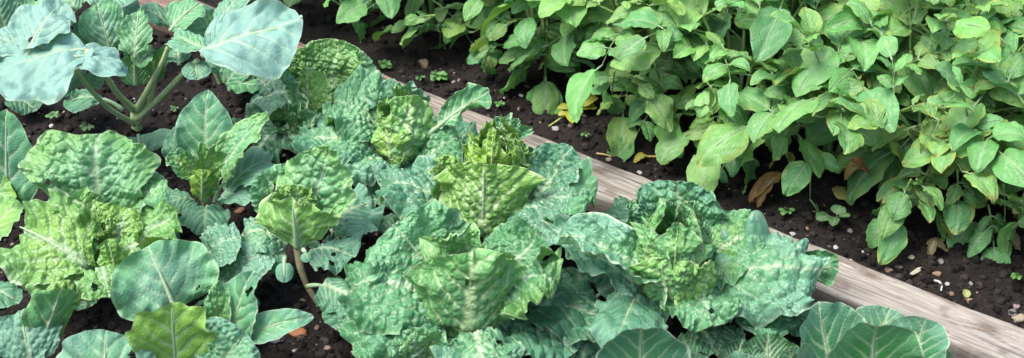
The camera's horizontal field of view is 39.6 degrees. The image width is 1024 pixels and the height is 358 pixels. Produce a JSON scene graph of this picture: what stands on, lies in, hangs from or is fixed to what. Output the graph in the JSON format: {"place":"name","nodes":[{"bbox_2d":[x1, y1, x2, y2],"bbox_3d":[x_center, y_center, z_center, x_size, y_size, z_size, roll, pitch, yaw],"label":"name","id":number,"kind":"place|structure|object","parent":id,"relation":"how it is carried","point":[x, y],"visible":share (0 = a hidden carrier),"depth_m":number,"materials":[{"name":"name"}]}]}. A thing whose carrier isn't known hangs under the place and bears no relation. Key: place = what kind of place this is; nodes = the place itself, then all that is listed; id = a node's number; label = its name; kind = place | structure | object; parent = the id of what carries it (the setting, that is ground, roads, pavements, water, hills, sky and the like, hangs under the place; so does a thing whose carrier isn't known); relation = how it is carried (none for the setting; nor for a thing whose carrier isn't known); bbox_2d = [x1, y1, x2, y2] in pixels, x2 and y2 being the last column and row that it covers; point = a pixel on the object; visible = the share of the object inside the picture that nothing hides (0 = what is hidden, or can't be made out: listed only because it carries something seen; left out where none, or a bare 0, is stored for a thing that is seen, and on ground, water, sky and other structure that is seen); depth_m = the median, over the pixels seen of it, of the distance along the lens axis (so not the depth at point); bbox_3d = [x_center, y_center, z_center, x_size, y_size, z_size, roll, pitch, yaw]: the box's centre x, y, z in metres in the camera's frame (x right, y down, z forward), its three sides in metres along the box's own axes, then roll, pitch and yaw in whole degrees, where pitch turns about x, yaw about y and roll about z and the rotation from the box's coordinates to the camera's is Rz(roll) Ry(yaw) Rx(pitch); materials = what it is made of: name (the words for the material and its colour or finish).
{"place":"outdoors","nodes":[
{"label":"outdoors","id":0,"kind":"place"},
{"bbox_2d":[0,0,1023,357],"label":"soil","id":1,"kind":"structure","parent":0,"point":[392,50],"depth_m":2.66,"materials":[{"name":"black soil"}]},
{"bbox_2d":[0,109,38,307],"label":"young cabbage","id":2,"kind":"object","parent":1,"relation":"on","point":[17,187],"visible":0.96,"depth_m":2.39,"materials":[{"name":"green plant"}]},
{"bbox_2d":[0,0,74,114],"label":"tall brassica","id":3,"kind":"object","parent":1,"relation":"on","point":[8,8],"visible":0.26,"depth_m":2.83,"materials":[{"name":"green plant"}]},
{"bbox_2d":[0,287,76,357],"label":"young cabbage","id":4,"kind":"object","parent":1,"relation":"on","point":[35,327],"visible":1,"depth_m":2.19,"materials":[{"name":"green plant"}]},
{"bbox_2d":[45,111,58,118],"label":"weed seedling","id":5,"kind":"object","parent":1,"relation":"on","point":[51,114],"visible":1,"depth_m":2.80,"materials":[{"name":"green plant"}]},
{"bbox_2d":[79,121,93,130],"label":"weed seedling","id":6,"kind":"object","parent":1,"relation":"on","point":[85,127],"visible":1,"depth_m":2.76,"materials":[{"name":"green plant"}]},
{"bbox_2d":[0,129,181,310],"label":"savoy cabbage","id":7,"kind":"object","parent":1,"relation":"on","point":[115,182],"visible":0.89,"depth_m":2.30,"materials":[{"name":"green plant"}]},
{"bbox_2d":[60,0,168,33],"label":"tall brassica","id":8,"kind":"object","parent":1,"relation":"on","point":[154,11],"visible":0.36,"depth_m":2.88,"materials":[{"name":"green plant"}]},
{"bbox_2d":[0,0,302,151],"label":"tall brassica","id":9,"kind":"object","parent":1,"relation":"on","point":[51,61],"visible":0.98,"depth_m":2.55,"materials":[{"name":"green plant"}]},
{"bbox_2d":[56,222,313,357],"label":"young cabbage","id":10,"kind":"object","parent":1,"relation":"on","point":[155,284],"visible":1,"depth_m":2.15,"materials":[{"name":"green plant"}]},
{"bbox_2d":[161,90,274,234],"bbox_3d":[-0.549,-0.017,2.503,0.239,0.220,0.195,15,39,18],"label":"young cabbage","id":11,"kind":"object","parent":1,"relation":"on","point":[207,142],"visible":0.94,"depth_m":2.50,"materials":[{"name":"green plant"}]},
{"bbox_2d":[194,289,259,306],"bbox_3d":[-0.468,0.213,2.308,0.115,0.033,0.116,0,37,0],"label":"young cabbage","id":12,"kind":"object","parent":1,"relation":"on","point":[247,292],"visible":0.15,"depth_m":2.32,"materials":[{"name":"green plant"}]},
{"bbox_2d":[205,60,258,93],"bbox_3d":[-0.553,-0.197,2.851,0.165,0.085,0.083,21,42,25],"label":"young cabbage","id":13,"kind":"object","parent":1,"relation":"on","point":[236,83],"visible":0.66,"depth_m":2.86,"materials":[{"name":"green plant"}]},
{"bbox_2d":[235,207,245,213],"bbox_3d":[-0.494,0.058,2.587,0.021,0.010,0.014,-27,45,-31],"label":"pebble","id":14,"kind":"object","parent":1,"relation":"on","point":[240,210],"visible":1,"depth_m":2.58,"materials":[{"name":"stone"}]},
{"bbox_2d":[270,336,284,343],"bbox_3d":[-0.384,0.259,2.316,0.030,0.017,0.026,30,46,34],"label":"pebble","id":15,"kind":"object","parent":1,"relation":"on","point":[275,341],"visible":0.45,"depth_m":2.31,"materials":[{"name":"stone"}]},
{"bbox_2d":[289,328,306,337],"bbox_3d":[-0.348,0.250,2.319,0.032,0.011,0.023,0,37,0],"label":"bark chip","id":16,"kind":"object","parent":1,"relation":"on","point":[295,333],"visible":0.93,"depth_m":2.31,"materials":[{"name":"wood"}]},
{"bbox_2d":[232,38,382,163],"bbox_3d":[-0.384,-0.194,2.707,0.281,0.225,0.376,0,37,0],"label":"savoy cabbage","id":17,"kind":"object","parent":1,"relation":"on","point":[301,89],"visible":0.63,"depth_m":2.66,"materials":[{"name":"green plant"}]},
{"bbox_2d":[241,145,384,313],"bbox_3d":[-0.311,0.083,2.335,0.256,0.262,0.230,-21,42,-25],"label":"young savoy","id":18,"kind":"object","parent":1,"relation":"on","point":[311,200],"visible":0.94,"depth_m":2.33,"materials":[{"name":"green plant"}]},
{"bbox_2d":[305,228,348,255],"bbox_3d":[-0.323,0.087,2.482,0.105,0.038,0.113,-30,46,-34],"label":"young cabbage","id":19,"kind":"object","parent":1,"relation":"on","point":[332,235],"visible":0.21,"depth_m":2.44,"materials":[{"name":"green plant"}]},
{"bbox_2d":[283,0,444,42],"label":"potato plant","id":20,"kind":"object","parent":1,"relation":"on","point":[359,26],"visible":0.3,"depth_m":2.99,"materials":[{"name":"green plant"}]},
{"bbox_2d":[378,59,391,67],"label":"weed seedling","id":21,"kind":"object","parent":1,"relation":"on","point":[384,62],"visible":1,"depth_m":2.91,"materials":[{"name":"green plant"}]},
{"bbox_2d":[291,64,490,208],"bbox_3d":[-0.205,-0.092,2.583,0.318,0.194,0.334,23,43,27],"label":"savoy cabbage","id":22,"kind":"object","parent":1,"relation":"on","point":[379,122],"visible":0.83,"depth_m":2.54,"materials":[{"name":"green plant"}]},
{"bbox_2d":[404,0,423,27],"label":"potato plant","id":23,"kind":"object","parent":1,"relation":"on","point":[412,6],"visible":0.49,"depth_m":2.96,"materials":[{"name":"green plant"}]},
{"bbox_2d":[323,0,513,67],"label":"potato plant","id":24,"kind":"object","parent":1,"relation":"on","point":[349,11],"visible":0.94,"depth_m":2.88,"materials":[{"name":"green plant"}]},
{"bbox_2d":[418,59,427,68],"bbox_3d":[-0.182,-0.236,2.914,0.021,0.015,0.022,0,37,0],"label":"pebble","id":25,"kind":"object","parent":1,"relation":"on","point":[423,63],"visible":1,"depth_m":2.91,"materials":[{"name":"grey stone"}]},
{"bbox_2d":[430,71,447,80],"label":"weed seedling","id":26,"kind":"object","parent":1,"relation":"on","point":[433,77],"visible":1,"depth_m":2.87,"materials":[{"name":"green plant"}]},
{"bbox_2d":[322,198,599,357],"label":"savoy cabbage","id":27,"kind":"object","parent":1,"relation":"on","point":[503,290],"visible":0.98,"depth_m":2.20,"materials":[{"name":"green plant"}]},
{"bbox_2d":[375,113,597,241],"bbox_3d":[-0.029,-0.017,2.463,0.395,0.243,0.292,13,39,17],"label":"savoy cabbage","id":28,"kind":"object","parent":1,"relation":"on","point":[503,173],"visible":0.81,"depth_m":2.39,"materials":[{"name":"green plant"}]},
{"bbox_2d":[4,38,825,356],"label":"water drops","id":29,"kind":"object","parent":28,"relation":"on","point":[414,292],"visible":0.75,"depth_m":2.27,"materials":[{"name":"clear liquid"}]},
{"bbox_2d":[495,100,504,106],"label":"weed seedling","id":30,"kind":"object","parent":1,"relation":"on","point":[498,103],"visible":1,"depth_m":2.79,"materials":[{"name":"green plant"}]},
{"bbox_2d":[1,11,1013,345],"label":"grit","id":31,"kind":"object","parent":1,"relation":"on","point":[951,293],"visible":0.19,"depth_m":2.65,"materials":[{"name":"stone"}]},
{"bbox_2d":[513,8,540,28],"bbox_3d":[0.233,-0.536,2.948,0.494,0.513,0.544,-15,40,-19],"label":"potato plant","id":32,"kind":"object","parent":1,"relation":"on","point":[521,14],"visible":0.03,"depth_m":2.98,"materials":[{"name":"green plant"}]},
{"bbox_2d":[449,0,650,114],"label":"potato plant","id":33,"kind":"object","parent":1,"relation":"on","point":[542,96],"visible":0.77,"depth_m":2.79,"materials":[{"name":"green plant"}]},
{"bbox_2d":[552,126,559,130],"bbox_3d":[0.084,-0.097,2.745,0.016,0.008,0.014,0,37,0],"label":"pebble","id":34,"kind":"object","parent":1,"relation":"on","point":[555,128],"visible":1,"depth_m":2.74,"materials":[{"name":"stone"}]},
{"bbox_2d":[548,94,597,126],"bbox_3d":[0.119,-0.132,2.765,0.050,0.035,0.108,29,46,33],"label":"dead leaf","id":35,"kind":"object","parent":1,"relation":"on","point":[589,101],"visible":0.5,"depth_m":2.76,"materials":[{"name":"yellow plant"}]},
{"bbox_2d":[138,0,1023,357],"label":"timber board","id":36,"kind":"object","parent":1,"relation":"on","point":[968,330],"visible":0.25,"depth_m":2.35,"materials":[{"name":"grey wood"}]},
{"bbox_2d":[561,267,614,357],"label":"young cabbage","id":37,"kind":"object","parent":1,"relation":"on","point":[603,286],"visible":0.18,"depth_m":2.31,"materials":[{"name":"green plant"}]},
{"bbox_2d":[596,152,611,156],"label":"dry twig","id":38,"kind":"object","parent":1,"relation":"on","point":[597,153],"visible":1,"depth_m":2.67,"materials":[{"name":"beige wood"}]},
{"bbox_2d":[481,0,774,161],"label":"potato plant","id":39,"kind":"object","parent":1,"relation":"on","point":[652,101],"visible":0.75,"depth_m":2.67,"materials":[{"name":"green plant"}]},
{"bbox_2d":[634,152,646,162],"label":"dead leaf","id":40,"kind":"object","parent":1,"relation":"on","point":[639,156],"visible":1,"depth_m":2.67,"materials":[{"name":"yellow plant"}]},
{"bbox_2d":[634,155,656,160],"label":"dry twig","id":41,"kind":"object","parent":1,"relation":"on","point":[651,156],"visible":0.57,"depth_m":2.68,"materials":[{"name":"beige wood"}]},
{"bbox_2d":[595,327,755,357],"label":"smooth cabbage","id":42,"kind":"object","parent":1,"relation":"on","point":[640,342],"visible":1,"depth_m":2.00,"materials":[{"name":"green plant"}]},
{"bbox_2d":[541,180,838,355],"bbox_3d":[0.262,0.093,2.301,0.424,0.266,0.452,-16,40,-20],"label":"savoy cabbage","id":43,"kind":"object","parent":1,"relation":"on","point":[679,248],"visible":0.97,"depth_m":2.23,"materials":[{"name":"green plant"}]},
{"bbox_2d":[604,0,817,87],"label":"potato plant","id":44,"kind":"object","parent":1,"relation":"on","point":[692,15],"visible":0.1,"depth_m":2.55,"materials":[{"name":"green plant"}]},
{"bbox_2d":[614,0,831,93],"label":"potato plant","id":45,"kind":"object","parent":1,"relation":"on","point":[653,75],"visible":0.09,"depth_m":2.77,"materials":[{"name":"green plant"}]},
{"bbox_2d":[605,0,845,193],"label":"potato plant","id":46,"kind":"object","parent":1,"relation":"on","point":[636,52],"visible":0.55,"depth_m":2.53,"materials":[{"name":"green plant"}]},
{"bbox_2d":[717,332,799,357],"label":"smooth cabbage","id":47,"kind":"object","parent":1,"relation":"on","point":[767,345],"visible":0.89,"depth_m":2.21,"materials":[{"name":"green plant"}]},
{"bbox_2d":[748,172,781,207],"bbox_3d":[0.457,0.018,2.552,0.068,0.049,0.035,-27,45,-31],"label":"dead leaf","id":48,"kind":"object","parent":1,"relation":"on","point":[762,187],"visible":0.96,"depth_m":2.54,"materials":[{"name":"brown plant"}]},
{"bbox_2d":[769,152,794,168],"bbox_3d":[0.482,-0.028,2.536,0.046,0.052,0.037,7,38,9],"label":"dead leaf","id":49,"kind":"object","parent":1,"relation":"on","point":[790,156],"visible":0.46,"depth_m":2.53,"materials":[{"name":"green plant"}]},
{"bbox_2d":[779,207,794,214],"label":"weed seedling","id":50,"kind":"object","parent":1,"relation":"on","point":[783,211],"visible":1,"depth_m":2.52,"materials":[{"name":"green plant"}]},
{"bbox_2d":[667,0,908,112],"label":"potato plant","id":51,"kind":"object","parent":1,"relation":"on","point":[769,36],"visible":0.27,"depth_m":2.43,"materials":[{"name":"green plant"}]},
{"bbox_2d":[696,0,955,223],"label":"potato plant","id":52,"kind":"object","parent":1,"relation":"on","point":[718,144],"visible":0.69,"depth_m":2.45,"materials":[{"name":"green plant"}]},
{"bbox_2d":[816,205,849,225],"bbox_3d":[0.565,0.068,2.496,0.059,0.024,0.048,-25,44,-29],"label":"weed seedling","id":53,"kind":"object","parent":1,"relation":"on","point":[839,210],"visible":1,"depth_m":2.50,"materials":[{"name":"green plant"}]},
{"bbox_2d":[832,160,846,199],"bbox_3d":[0.592,0.002,2.534,0.042,0.053,0.063,9,38,11],"label":"dead leaf","id":54,"kind":"object","parent":1,"relation":"on","point":[839,192],"visible":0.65,"depth_m":2.53,"materials":[{"name":"plant"}]},
{"bbox_2d":[844,157,869,179],"bbox_3d":[0.606,-0.011,2.493,0.047,0.054,0.040,17,40,21],"label":"dead leaf","id":55,"kind":"object","parent":1,"relation":"on","point":[856,163],"visible":1,"depth_m":2.49,"materials":[{"name":"brown plant"}]},
{"bbox_2d":[792,301,952,357],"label":"smooth cabbage","id":56,"kind":"object","parent":1,"relation":"on","point":[835,330],"visible":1,"depth_m":2.09,"materials":[{"name":"green plant"}]},
{"bbox_2d":[884,267,892,272],"bbox_3d":[0.640,0.154,2.416,0.015,0.008,0.012,0,37,0],"label":"pebble","id":57,"kind":"object","parent":1,"relation":"on","point":[888,269],"visible":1,"depth_m":2.41,"materials":[{"name":"stone"}]},
{"bbox_2d":[761,0,1023,264],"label":"potato plant","id":58,"kind":"object","parent":1,"relation":"on","point":[886,232],"visible":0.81,"depth_m":2.38,"materials":[{"name":"green plant"}]},
{"bbox_2d":[785,0,1023,145],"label":"potato plant","id":59,"kind":"object","parent":1,"relation":"on","point":[818,132],"visible":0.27,"depth_m":2.41,"materials":[{"name":"green plant"}]},
{"bbox_2d":[910,267,921,274],"bbox_3d":[0.685,0.156,2.408,0.033,0.006,0.009,-27,44,-31],"label":"wood splinter","id":60,"kind":"object","parent":1,"relation":"on","point":[916,271],"visible":1,"depth_m":2.40,"materials":[{"name":"wood"}]},
{"bbox_2d":[816,0,1023,205],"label":"potato plant","id":61,"kind":"object","parent":1,"relation":"on","point":[964,23],"visible":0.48,"depth_m":2.44,"materials":[{"name":"green plant"}]},
{"bbox_2d":[932,271,940,276],"bbox_3d":[0.717,0.160,2.399,0.016,0.007,0.012,0,37,0],"label":"pebble","id":62,"kind":"object","parent":1,"relation":"on","point":[937,273],"visible":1,"depth_m":2.40,"materials":[{"name":"stone"}]},
{"bbox_2d":[927,237,947,254],"bbox_3d":[0.725,0.114,2.438,0.040,0.022,0.030,-16,40,-20],"label":"dead leaf","id":63,"kind":"object","parent":1,"relation":"on","point":[933,243],"visible":1,"depth_m":2.43,"materials":[{"name":"brown plant"}]},
{"bbox_2d":[871,16,1023,263],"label":"potato plant","id":64,"kind":"object","parent":1,"relation":"on","point":[918,154],"visible":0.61,"depth_m":2.38,"materials":[{"name":"green plant"}]},
{"bbox_2d":[941,219,954,239],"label":"dead leaf","id":65,"kind":"object","parent":1,"relation":"on","point":[950,234],"visible":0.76,"depth_m":2.44,"materials":[{"name":"plant"}]},
{"bbox_2d":[900,0,1018,91],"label":"potato plant","id":66,"kind":"object","parent":1,"relation":"on","point":[1009,36],"visible":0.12,"depth_m":2.46,"materials":[{"name":"green plant"}]},
{"bbox_2d":[910,0,1023,116],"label":"potato plant","id":67,"kind":"object","parent":1,"relation":"on","point":[1001,104],"visible":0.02,"depth_m":2.51,"materials":[{"name":"green plant"}]},
{"bbox_2d":[963,289,972,303],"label":"dead leaf","id":68,"kind":"object","parent":1,"relation":"on","point":[966,293],"visible":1,"depth_m":2.36,"materials":[{"name":"yellow plant"}]},
{"bbox_2d":[950,0,1023,196],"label":"potato plant","id":69,"kind":"object","parent":1,"relation":"on","point":[1010,188],"visible":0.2,"depth_m":2.46,"materials":[{"name":"green plant"}]},
{"bbox_2d":[1007,308,1016,315],"bbox_3d":[0.819,0.219,2.326,0.014,0.010,0.019,14,39,18],"label":"pebble","id":70,"kind":"object","parent":1,"relation":"on","point":[1013,310],"visible":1,"depth_m":2.32,"materials":[{"name":"stone"}]},
{"bbox_2d":[1008,232,1020,249],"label":"dead leaf","id":71,"kind":"object","parent":1,"relation":"on","point":[1016,242],"visible":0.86,"depth_m":2.42,"materials":[{"name":"brown plant"}]},
{"bbox_2d":[1013,304,1019,308],"bbox_3d":[0.831,0.209,2.343,0.012,0.007,0.013,0,37,0],"label":"pebble","id":72,"kind":"object","parent":1,"relation":"on","point":[1015,306],"visible":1,"depth_m":2.34,"materials":[{"name":"stone"}]},
{"bbox_2d":[1011,273,1021,279],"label":"weed seedling","id":73,"kind":"object","parent":1,"relation":"on","point":[1014,276],"visible":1,"depth_m":2.37,"materials":[{"name":"green plant"}]},
{"bbox_2d":[1011,313,1023,321],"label":"pebble","id":74,"kind":"object","parent":1,"relation":"on","point":[1019,317],"visible":1,"depth_m":2.31,"materials":[{"name":"stone"}]}
]}

